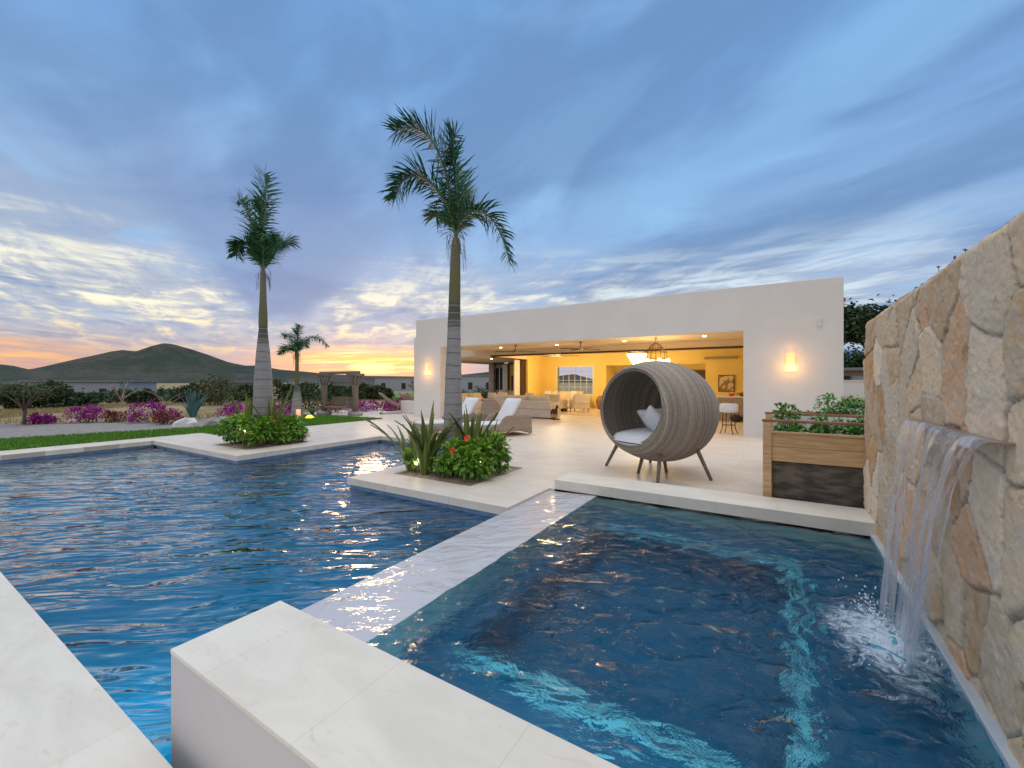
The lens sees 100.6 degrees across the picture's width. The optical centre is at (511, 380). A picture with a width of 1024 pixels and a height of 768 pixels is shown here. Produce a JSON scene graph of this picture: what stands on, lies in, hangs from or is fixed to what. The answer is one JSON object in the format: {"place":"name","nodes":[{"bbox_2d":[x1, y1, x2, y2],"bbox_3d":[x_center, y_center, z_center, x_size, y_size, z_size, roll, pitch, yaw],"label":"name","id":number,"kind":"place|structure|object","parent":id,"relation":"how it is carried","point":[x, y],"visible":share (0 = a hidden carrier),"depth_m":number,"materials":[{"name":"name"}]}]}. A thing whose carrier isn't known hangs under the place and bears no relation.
{"place":"outdoors","nodes":[
{"label":"outdoors","id":0,"kind":"place"},
{"bbox_2d":[0,572,172,767],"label":"deck","id":1,"kind":"structure","parent":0,"point":[60,707],"depth_m":1.93,"materials":[{"name":"stone"}]},
{"bbox_2d":[164,753,170,764],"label":"pool floor","id":2,"kind":"structure","parent":0,"point":[168,757],"depth_m":3.32,"materials":[{"name":"blue tile"}]},
{"bbox_2d":[0,440,498,516],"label":"pool walls","id":3,"kind":"structure","parent":2,"relation":"on","point":[473,511],"depth_m":8.92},
{"bbox_2d":[0,433,211,459],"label":"coping","id":4,"kind":"object","parent":3,"relation":"on","point":[40,451],"visible":0.84,"depth_m":9.66,"materials":[{"name":"stone"}]},
{"bbox_2d":[301,490,594,641],"bbox_3d":[-0.271,2.203,4.002,0.700,1.394,4.100,0,0,32],"label":"spillway","id":5,"kind":"object","parent":2,"relation":"on","point":[367,609],"visible":0.29,"depth_m":3.38,"materials":[{"name":"white stone"}]},
{"bbox_2d":[0,414,382,450],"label":"lawn","id":6,"kind":"structure","parent":0,"point":[145,437],"depth_m":10.96,"materials":[{"name":"plant"}]},
{"bbox_2d":[276,323,329,416],"bbox_3d":[-8.617,-0.402,17.332,1.951,3.903,1.545,0,0,32],"label":"palm tree","id":7,"kind":"object","parent":6,"relation":"on","point":[297,345],"visible":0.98,"depth_m":17.30,"materials":[{"name":"green plant"}]},
{"bbox_2d":[0,442,492,756],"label":"water","id":8,"kind":"structure","parent":0,"point":[124,572],"depth_m":4.38,"materials":[{"name":"blue liquid"}]},
{"bbox_2d":[0,343,592,382],"bbox_3d":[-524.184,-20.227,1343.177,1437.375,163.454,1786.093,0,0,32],"label":"hills","id":9,"kind":"structure","parent":0,"point":[166,363],"depth_m":1062.06,"materials":[{"name":"green plant"}]},
{"bbox_2d":[0,383,864,408],"bbox_3d":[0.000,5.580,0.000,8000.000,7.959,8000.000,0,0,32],"label":"ground","id":10,"kind":"structure","parent":0,"point":[568,386],"depth_m":243.46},
{"bbox_2d":[0,379,76,409],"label":"hedge tree","id":11,"kind":"object","parent":10,"relation":"on","point":[61,400],"visible":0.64,"depth_m":39.77,"materials":[{"name":"green plant"}]},
{"bbox_2d":[50,392,99,406],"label":"hedge tree","id":12,"kind":"object","parent":10,"relation":"on","point":[81,399],"visible":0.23,"depth_m":46.81,"materials":[{"name":"green plant"}]},
{"bbox_2d":[18,380,159,396],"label":"building","id":13,"kind":"structure","parent":10,"relation":"on","point":[98,386],"depth_m":94.99,"materials":[{"name":"grey paint"}]},
{"bbox_2d":[0,386,233,404],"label":"scrubland","id":14,"kind":"structure","parent":10,"relation":"on","point":[163,393],"depth_m":77.09,"materials":[{"name":"green plant"}]},
{"bbox_2d":[108,381,140,406],"bbox_3d":[-27.477,1.271,30.140,1.635,2.650,2.420,0,0,-9],"label":"bare tree","id":15,"kind":"object","parent":10,"relation":"on","point":[122,398],"visible":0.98,"depth_m":29.81,"materials":[{"name":"brown plant"}]},
{"bbox_2d":[111,388,159,403],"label":"hedge tree","id":16,"kind":"object","parent":10,"relation":"on","point":[144,396],"visible":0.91,"depth_m":54.70,"materials":[{"name":"green plant"}]},
{"bbox_2d":[0,412,316,438],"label":"gravel bed","id":17,"kind":"object","parent":10,"relation":"on","point":[14,430],"visible":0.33,"depth_m":14.06,"materials":[{"name":"grey gravel"}]},
{"bbox_2d":[0,378,71,424],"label":"dry tree","id":18,"kind":"object","parent":17,"relation":"on","point":[39,391],"visible":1,"depth_m":14.95,"materials":[{"name":"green plant"}]},
{"bbox_2d":[27,412,58,424],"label":"bougainvillea","id":19,"kind":"object","parent":17,"relation":"on","point":[35,417],"visible":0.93,"depth_m":15.17,"materials":[{"name":"purple plant"}]},
{"bbox_2d":[61,403,108,423],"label":"bougainvillea","id":20,"kind":"object","parent":17,"relation":"on","point":[83,415],"visible":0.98,"depth_m":15.64,"materials":[{"name":"purple plant"}]},
{"bbox_2d":[100,410,144,422],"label":"bougainvillea","id":21,"kind":"object","parent":17,"relation":"on","point":[113,415],"visible":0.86,"depth_m":15.81,"materials":[{"name":"plant"}]},
{"bbox_2d":[124,398,182,422],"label":"bougainvillea","id":22,"kind":"object","parent":17,"relation":"on","point":[163,406],"visible":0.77,"depth_m":15.63,"materials":[{"name":"purple plant"}]},
{"bbox_2d":[149,408,183,424],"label":"bougainvillea","id":23,"kind":"object","parent":17,"relation":"on","point":[161,419],"visible":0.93,"depth_m":15.08,"materials":[{"name":"red plant"}]},
{"bbox_2d":[171,417,197,427],"bbox_3d":[-10.496,1.464,13.705,0.749,0.568,0.712,0,0,-9],"label":"boulder","id":24,"kind":"object","parent":17,"relation":"on","point":[186,422],"visible":0.53,"depth_m":13.44,"materials":[{"name":"white stone"}]},
{"bbox_2d":[179,389,208,417],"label":"agave","id":25,"kind":"object","parent":17,"relation":"on","point":[193,408],"visible":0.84,"depth_m":16.70,"materials":[{"name":"green plant"}]},
{"bbox_2d":[204,416,227,425],"bbox_3d":[-9.843,1.480,14.254,0.716,0.594,0.801,0,0,32],"label":"boulder","id":26,"kind":"object","parent":17,"relation":"on","point":[213,421],"visible":0.35,"depth_m":14.00,"materials":[{"name":"white stone"}]},
{"bbox_2d":[213,401,244,416],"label":"bougainvillea","id":27,"kind":"object","parent":17,"relation":"on","point":[230,409],"visible":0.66,"depth_m":17.36,"materials":[{"name":"purple plant"}]},
{"bbox_2d":[166,382,220,402],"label":"hedge tree","id":28,"kind":"object","parent":10,"relation":"on","point":[176,391],"visible":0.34,"depth_m":55.57,"materials":[{"name":"green plant"}]},
{"bbox_2d":[0,399,395,424],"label":"dry grass","id":29,"kind":"structure","parent":10,"relation":"on","point":[9,413],"depth_m":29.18,"materials":[{"name":"beige plant"}]},
{"bbox_2d":[185,373,252,405],"bbox_3d":[-19.349,0.857,27.940,4.186,2.746,4.099,0,0,32],"label":"scrub bush","id":30,"kind":"object","parent":29,"relation":"on","point":[219,384],"visible":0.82,"depth_m":27.44,"materials":[{"name":"green plant"}]},
{"bbox_2d":[275,382,334,408],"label":"scrub bush","id":31,"kind":"object","parent":29,"relation":"on","point":[309,395],"visible":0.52,"depth_m":23.82,"materials":[{"name":"green plant"}]},
{"bbox_2d":[327,386,363,405],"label":"scrub bush","id":32,"kind":"object","parent":29,"relation":"on","point":[344,392],"visible":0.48,"depth_m":25.77,"materials":[{"name":"green plant"}]},
{"bbox_2d":[231,383,252,400],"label":"hedge tree","id":33,"kind":"object","parent":10,"relation":"on","point":[247,388],"visible":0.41,"depth_m":57.96,"materials":[{"name":"green plant"}]},
{"bbox_2d":[272,379,319,400],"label":"hedge tree","id":34,"kind":"object","parent":10,"relation":"on","point":[284,387],"visible":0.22,"depth_m":60.27,"materials":[{"name":"green plant"}]},
{"bbox_2d":[286,379,331,390],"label":"building","id":35,"kind":"structure","parent":10,"relation":"on","point":[290,381],"depth_m":134.99,"materials":[{"name":"grey paint"}]},
{"bbox_2d":[300,382,347,400],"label":"hedge tree","id":36,"kind":"object","parent":10,"relation":"on","point":[331,386],"visible":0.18,"depth_m":61.37,"materials":[{"name":"green plant"}]},
{"bbox_2d":[330,381,361,388],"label":"building","id":37,"kind":"structure","parent":10,"relation":"on","point":[341,383],"depth_m":145.00,"materials":[{"name":"grey paint"}]},
{"bbox_2d":[352,376,375,385],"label":"building","id":38,"kind":"structure","parent":10,"relation":"on","point":[369,380],"depth_m":147.09,"materials":[{"name":"grey paint"}]},
{"bbox_2d":[360,384,395,399],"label":"hedge tree","id":39,"kind":"object","parent":10,"relation":"on","point":[370,391],"visible":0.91,"depth_m":58.02,"materials":[{"name":"green plant"}]},
{"bbox_2d":[375,377,413,390],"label":"building","id":40,"kind":"structure","parent":10,"relation":"on","point":[397,383],"depth_m":165.00,"materials":[{"name":"grey paint"}]},
{"bbox_2d":[462,375,488,391],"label":"building","id":41,"kind":"structure","parent":10,"relation":"on","point":[470,383],"depth_m":155.00,"materials":[{"name":"grey paint"}]},
{"bbox_2d":[844,346,862,367],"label":"garden tree","id":42,"kind":"object","parent":10,"relation":"on","point":[846,359],"visible":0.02,"depth_m":53.20,"materials":[{"name":"green plant"}]},
{"bbox_2d":[844,367,863,379],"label":"neighbour house","id":43,"kind":"structure","parent":10,"relation":"on","point":[855,373],"depth_m":44.58,"materials":[{"name":"brown paint"}]},
{"bbox_2d":[844,380,864,396],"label":"boundary wall","id":44,"kind":"structure","parent":10,"relation":"on","point":[854,388],"depth_m":42.19,"materials":[{"name":"white paint"}]},
{"bbox_2d":[844,349,865,367],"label":"garden tree","id":45,"kind":"object","parent":10,"relation":"on","point":[856,355],"visible":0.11,"depth_m":53.01,"materials":[{"name":"green plant"}]},
{"bbox_2d":[844,294,896,350],"bbox_3d":[25.529,-1.926,29.942,8.765,8.118,9.115,0,0,32],"label":"leafy tree","id":46,"kind":"object","parent":10,"relation":"on","point":[857,318],"visible":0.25,"depth_m":29.01,"materials":[{"name":"green plant"}]},
{"bbox_2d":[0,0,1023,378],"label":"sky","id":47,"kind":"structure","parent":0,"point":[629,148],"materials":[{"name":"blue"}]},
{"bbox_2d":[155,407,869,536],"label":"pool deck","id":48,"kind":"structure","parent":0,"point":[546,452],"depth_m":8.07,"materials":[{"name":"stone"}]},
{"bbox_2d":[220,441,300,449],"bbox_3d":[-5.982,1.510,10.194,1.450,0.066,1.450,0,0,32],"label":"soil bed","id":49,"kind":"object","parent":48,"relation":"on","point":[239,446],"visible":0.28,"depth_m":9.81,"materials":[{"name":"brown soil"}]},
{"bbox_2d":[214,413,252,443],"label":"hibiscus shrub","id":50,"kind":"object","parent":49,"relation":"on","point":[226,435],"visible":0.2,"depth_m":9.92,"materials":[{"name":"green plant"}]},
{"bbox_2d":[224,390,252,416],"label":"sword plant","id":51,"kind":"object","parent":49,"relation":"on","point":[249,409],"visible":0.26,"depth_m":10.26,"materials":[{"name":"green plant"}]},
{"bbox_2d":[223,412,276,447],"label":"hibiscus shrub","id":52,"kind":"object","parent":49,"relation":"on","point":[259,430],"visible":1,"depth_m":9.50,"materials":[{"name":"green plant"}]},
{"bbox_2d":[223,163,302,443],"bbox_3d":[-6.075,-1.803,10.471,1.508,6.606,1.869,0,0,3],"label":"palm tree","id":53,"kind":"object","parent":49,"relation":"on","point":[264,247],"visible":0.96,"depth_m":10.09,"materials":[{"name":"green plant"}]},
{"bbox_2d":[241,386,299,443],"bbox_3d":[-5.619,0.811,10.003,1.046,1.401,1.015,0,0,32],"label":"sword plant","id":54,"kind":"object","parent":49,"relation":"on","point":[271,408],"visible":0.69,"depth_m":9.95,"materials":[{"name":"green plant"}]},
{"bbox_2d":[266,414,308,444],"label":"hibiscus shrub","id":55,"kind":"object","parent":49,"relation":"on","point":[291,425],"visible":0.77,"depth_m":10.08,"materials":[{"name":"green plant"}]},
{"bbox_2d":[315,371,364,415],"bbox_3d":[-7.451,0.567,18.364,2.272,1.953,0.642,0,0,15],"label":"garden swing","id":56,"kind":"object","parent":48,"relation":"on","point":[350,401],"visible":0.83,"depth_m":18.29,"materials":[{"name":"brown wood"}]},
{"bbox_2d":[346,398,375,411],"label":"bougainvillea","id":57,"kind":"object","parent":48,"relation":"on","point":[361,404],"visible":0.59,"depth_m":20.48,"materials":[{"name":"purple plant"}]},
{"bbox_2d":[368,400,396,410],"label":"bougainvillea","id":58,"kind":"object","parent":48,"relation":"on","point":[387,404],"visible":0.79,"depth_m":21.09,"materials":[{"name":"purple plant"}]},
{"bbox_2d":[378,392,400,413],"bbox_3d":[-5.584,1.008,19.388,0.939,0.982,0.731,0,0,-28],"label":"lounge chair","id":59,"kind":"object","parent":48,"relation":"on","point":[389,400],"visible":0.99,"depth_m":19.20,"materials":[{"name":"wood"}]},
{"bbox_2d":[401,400,413,413],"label":"wall","id":60,"kind":"structure","parent":48,"relation":"on","point":[407,406],"depth_m":19.37,"materials":[{"name":"white paint"}]},
{"bbox_2d":[414,397,487,432],"bbox_3d":[-1.702,0.998,12.089,2.000,1.003,0.840,0,0,-35],"label":"chaise longue","id":61,"kind":"object","parent":48,"relation":"on","point":[470,402],"visible":0.38,"depth_m":12.05,"materials":[{"name":"fabric"}]},
{"bbox_2d":[399,467,518,485],"bbox_3d":[-0.854,1.510,7.078,1.550,0.065,1.500,0,0,32],"label":"soil bed","id":62,"kind":"object","parent":48,"relation":"on","point":[460,480],"visible":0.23,"depth_m":6.60,"materials":[{"name":"brown soil"}]},
{"bbox_2d":[364,419,414,472],"bbox_3d":[-2.031,1.050,7.119,0.933,0.924,0.694,0,0,-25],"label":"sword plant","id":63,"kind":"object","parent":62,"relation":"on","point":[406,457],"visible":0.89,"depth_m":7.11,"materials":[{"name":"green plant"}]},
{"bbox_2d":[396,447,436,472],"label":"hibiscus shrub","id":64,"kind":"object","parent":62,"relation":"on","point":[414,459],"visible":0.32,"depth_m":6.91,"materials":[{"name":"green plant"}]},
{"bbox_2d":[403,424,452,475],"bbox_3d":[-1.321,1.086,6.897,0.774,0.852,1.146,0,0,-5],"label":"sword plant","id":65,"kind":"object","parent":62,"relation":"on","point":[424,459],"visible":0.94,"depth_m":6.69,"materials":[{"name":"green plant"}]},
{"bbox_2d":[395,401,462,465],"bbox_3d":[-1.310,0.926,7.063,1.007,1.172,1.316,0,0,-5],"label":"sword plant","id":66,"kind":"object","parent":62,"relation":"on","point":[425,434],"visible":0.47,"depth_m":6.93,"materials":[{"name":"green plant"}]},
{"bbox_2d":[428,449,455,478],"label":"hibiscus shrub","id":67,"kind":"object","parent":62,"relation":"on","point":[441,464],"visible":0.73,"depth_m":6.49,"materials":[{"name":"green plant"}]},
{"bbox_2d":[378,104,517,471],"bbox_3d":[-1.069,-1.530,7.370,2.288,6.060,1.864,0,0,-7],"label":"palm tree","id":68,"kind":"object","parent":62,"relation":"on","point":[454,212],"visible":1,"depth_m":7.01,"materials":[{"name":"green plant"}]},
{"bbox_2d":[437,435,496,480],"bbox_3d":[-0.713,1.175,6.582,1.060,0.718,0.888,0,0,32],"label":"hibiscus shrub","id":69,"kind":"object","parent":62,"relation":"on","point":[470,457],"visible":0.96,"depth_m":6.36,"materials":[{"name":"green plant"}]},
{"bbox_2d":[442,411,497,442],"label":"sword plant","id":70,"kind":"object","parent":62,"relation":"on","point":[471,433],"visible":0.34,"depth_m":6.92,"materials":[{"name":"green plant"}]},
{"bbox_2d":[442,404,498,441],"bbox_3d":[-0.678,0.962,7.300,1.089,1.100,0.749,0,0,-23],"label":"sword plant","id":71,"kind":"object","parent":62,"relation":"on","point":[478,426],"visible":0.24,"depth_m":7.22,"materials":[{"name":"green plant"}]},
{"bbox_2d":[454,419,513,473],"bbox_3d":[-0.421,1.075,6.740,0.857,0.873,0.827,0,0,32],"label":"sword plant","id":72,"kind":"object","parent":62,"relation":"on","point":[485,439],"visible":0.37,"depth_m":6.71,"materials":[{"name":"green plant"}]},
{"bbox_2d":[476,429,512,471],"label":"hibiscus shrub","id":73,"kind":"object","parent":62,"relation":"on","point":[502,452],"visible":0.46,"depth_m":6.84,"materials":[{"name":"green plant"}]},
{"bbox_2d":[481,397,500,414],"bbox_3d":[-0.748,1.008,15.774,0.798,0.785,0.760,0,0,12],"label":"side table","id":74,"kind":"object","parent":48,"relation":"on","point":[489,405],"visible":0.65,"depth_m":15.44,"materials":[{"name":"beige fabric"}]},
{"bbox_2d":[462,398,531,433],"bbox_3d":[-0.494,0.998,11.570,2.000,1.003,0.840,0,0,-35],"label":"chaise longue","id":75,"kind":"object","parent":48,"relation":"on","point":[508,419],"visible":0.68,"depth_m":11.59,"materials":[{"name":"fabric"}]},
{"bbox_2d":[484,395,560,417],"bbox_3d":[0.383,1.031,17.690,3.200,0.858,0.960,0,0,32],"label":"sofa","id":76,"kind":"object","parent":48,"relation":"on","point":[538,406],"visible":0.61,"depth_m":16.93,"materials":[{"name":"beige fabric"}]},
{"bbox_2d":[414,276,845,436],"bbox_3d":[3.652,-0.809,19.857,19.050,4.818,11.650,0,0,32],"label":"villa","id":77,"kind":"object","parent":48,"relation":"on","point":[755,333],"visible":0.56,"depth_m":13.39,"materials":[{"name":"white paint"}]},
{"bbox_2d":[496,368,502,389],"bbox_3d":[-0.835,-0.100,28.922,0.629,1.500,0.070,0,0,32],"label":"side window","id":78,"kind":"structure","parent":77,"relation":"in","point":[499,371],"depth_m":28.89,"materials":[{"name":"black"}]},
{"bbox_2d":[520,360,525,394],"bbox_3d":[0.600,0.192,23.162,0.130,2.585,0.420,0,0,32],"label":"folded door","id":79,"kind":"structure","parent":77,"relation":"in","point":[522,362],"depth_m":23.00,"materials":[{"name":"brown wood"}]},
{"bbox_2d":[545,394,566,410],"bbox_3d":[2.136,1.066,20.592,0.800,0.840,0.830,0,0,37],"label":"armchair","id":80,"kind":"object","parent":77,"relation":"on","point":[553,398],"visible":0.55,"depth_m":20.24,"materials":[{"name":"beige fabric"}]},
{"bbox_2d":[551,391,583,407],"bbox_3d":[2.804,1.019,23.358,2.600,0.858,0.960,0,0,32],"label":"sofa","id":81,"kind":"object","parent":77,"relation":"on","point":[564,394],"visible":0.18,"depth_m":23.42,"materials":[{"name":"beige fabric"}]},
{"bbox_2d":[556,366,593,394],"bbox_3d":[3.528,-0.010,23.856,2.300,1.620,0.100,0,0,32],"label":"window","id":82,"kind":"structure","parent":77,"relation":"in","point":[574,373],"depth_m":23.84,"materials":[{"name":"white wood"}]},
{"bbox_2d":[569,394,589,411],"bbox_3d":[3.264,1.066,20.596,0.800,0.840,0.830,0,0,-8],"label":"armchair","id":83,"kind":"object","parent":77,"relation":"on","point":[579,401],"visible":1,"depth_m":20.20,"materials":[{"name":"beige fabric"}]},
{"bbox_2d":[627,351,646,363],"bbox_3d":[5.684,-0.935,19.324,0.888,0.990,0.879,0,0,32],"label":"ceiling light","id":84,"kind":"object","parent":77,"relation":"hanging from","point":[641,355],"visible":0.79,"depth_m":19.08,"materials":[{"name":"white glass"}]},
{"bbox_2d":[642,338,669,361],"bbox_3d":[4.875,-0.998,14.406,0.946,0.905,0.939,0,0,32],"label":"chandelier","id":85,"kind":"object","parent":77,"relation":"hanging from","point":[655,358],"visible":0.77,"depth_m":14.23,"materials":[{"name":"brown metal"}]},
{"bbox_2d":[718,375,733,391],"bbox_3d":[9.931,0.130,19.695,0.670,0.780,0.050,0,0,32],"label":"painting","id":86,"kind":"object","parent":77,"relation":"attached to","point":[725,383],"visible":1,"depth_m":19.69,"materials":[{"name":"paper"}]},
{"bbox_2d":[716,396,742,420],"bbox_3d":[8.924,1.036,15.413,2.720,0.900,0.720,0,0,32],"label":"bar counter","id":87,"kind":"object","parent":77,"relation":"on","point":[738,400],"visible":0.25,"depth_m":15.62,"materials":[{"name":"stone"}]},
{"bbox_2d":[785,353,795,370],"bbox_3d":[7.097,-0.475,10.829,0.230,0.470,0.092,0,0,32],"label":"wall lamp","id":88,"kind":"object","parent":77,"relation":"attached to","point":[790,361],"visible":1,"depth_m":10.79,"materials":[{"name":"beige glass"}]},
{"bbox_2d":[600,361,719,482],"bbox_3d":[2.443,0.596,6.994,1.677,1.832,1.701,0,0,-32],"label":"woven chair","id":89,"kind":"object","parent":48,"relation":"on","point":[684,398],"visible":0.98,"depth_m":6.43,"materials":[{"name":"wicker"}]},
{"bbox_2d":[641,405,660,430],"bbox_3d":[2.283,0.670,6.646,0.230,0.520,0.520,-39,-21,-13],"label":"pillow","id":90,"kind":"object","parent":89,"relation":"on","point":[650,418],"visible":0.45,"depth_m":6.53,"materials":[{"name":"white fabric"}]},
{"bbox_2d":[555,472,876,535],"bbox_3d":[2.225,1.935,5.184,3.520,1.130,0.550,0,0,32],"label":"pool coping","id":91,"kind":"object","parent":48,"relation":"on","point":[851,520],"depth_m":4.85,"materials":[{"name":"stone"}]},
{"bbox_2d":[719,403,737,434],"bbox_3d":[6.135,1.078,12.026,0.480,0.856,0.480,0,0,32],"label":"bar stool","id":92,"kind":"object","parent":48,"relation":"on","point":[726,408],"visible":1,"depth_m":11.87,"materials":[{"name":"white fabric"}]},
{"bbox_2d":[762,412,864,508],"bbox_3d":[4.193,0.983,5.210,1.910,1.035,1.420,0,0,32],"label":"raised planter","id":93,"kind":"object","parent":48,"relation":"on","point":[830,474],"visible":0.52,"depth_m":4.89,"materials":[{"name":"pale cedar wood"},{"name":"soil"},{"name":"green foliage"}]},
{"bbox_2d":[771,402,805,430],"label":"vegetable plant","id":94,"kind":"object","parent":93,"relation":"in","point":[789,413],"visible":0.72,"depth_m":5.73,"materials":[{"name":"green plant"}]},
{"bbox_2d":[773,423,811,432],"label":"vegetable plant","id":95,"kind":"object","parent":93,"relation":"in","point":[796,427],"visible":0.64,"depth_m":5.16,"materials":[{"name":"green plant"}]},
{"bbox_2d":[808,414,849,434],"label":"vegetable plant","id":96,"kind":"object","parent":93,"relation":"in","point":[821,428],"visible":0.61,"depth_m":5.03,"materials":[{"name":"green plant"}]},
{"bbox_2d":[842,426,863,435],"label":"vegetable plant","id":97,"kind":"object","parent":93,"relation":"in","point":[856,430],"visible":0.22,"depth_m":4.87,"materials":[{"name":"green plant"}]},
{"bbox_2d":[863,210,1023,767],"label":"stone wall","id":98,"kind":"structure","parent":48,"relation":"on","point":[944,348],"depth_m":2.11,"materials":[{"name":"beige stone"}]},
{"bbox_2d":[880,419,982,669],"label":"waterfall","id":99,"kind":"structure","parent":98,"relation":"attached to","point":[914,614],"depth_m":2.27,"materials":[{"name":"liquid"}]},
{"bbox_2d":[366,496,1005,767],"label":"spa water","id":100,"kind":"structure","parent":0,"point":[622,633],"depth_m":2.38,"materials":[{"name":"blue liquid"}]},
{"bbox_2d":[826,602,938,681],"bbox_3d":[1.827,1.484,2.632,1.210,0.020,2.000,0,0,32],"label":"foam","id":101,"kind":"object","parent":100,"relation":"on","point":[862,626],"visible":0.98,"depth_m":2.45,"materials":[{"name":"white"}]},
{"bbox_2d":[836,575,942,669],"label":"water drops","id":102,"kind":"object","parent":100,"relation":"on","point":[893,630],"visible":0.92,"depth_m":2.55,"materials":[{"name":"white liquid"}]},
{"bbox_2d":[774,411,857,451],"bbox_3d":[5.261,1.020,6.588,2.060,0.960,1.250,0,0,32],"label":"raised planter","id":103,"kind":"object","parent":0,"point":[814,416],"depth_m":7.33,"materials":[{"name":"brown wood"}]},
{"bbox_2d":[810,392,860,417],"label":"vegetable plant","id":104,"kind":"object","parent":103,"relation":"on","point":[843,410],"visible":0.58,"depth_m":6.64,"materials":[{"name":"green plant"}]},
{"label":"spa floor","id":105,"kind":"structure","parent":0,"visible":0},
{"bbox_2d":[170,601,620,767],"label":"wall","id":106,"kind":"structure","parent":105,"relation":"on","point":[279,684],"depth_m":1.53,"materials":[{"name":"stone"}]},
{"bbox_2d":[870,534,1020,767],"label":"spa ledge","id":107,"kind":"object","parent":105,"relation":"on","point":[997,735],"visible":0.27,"depth_m":2.04,"materials":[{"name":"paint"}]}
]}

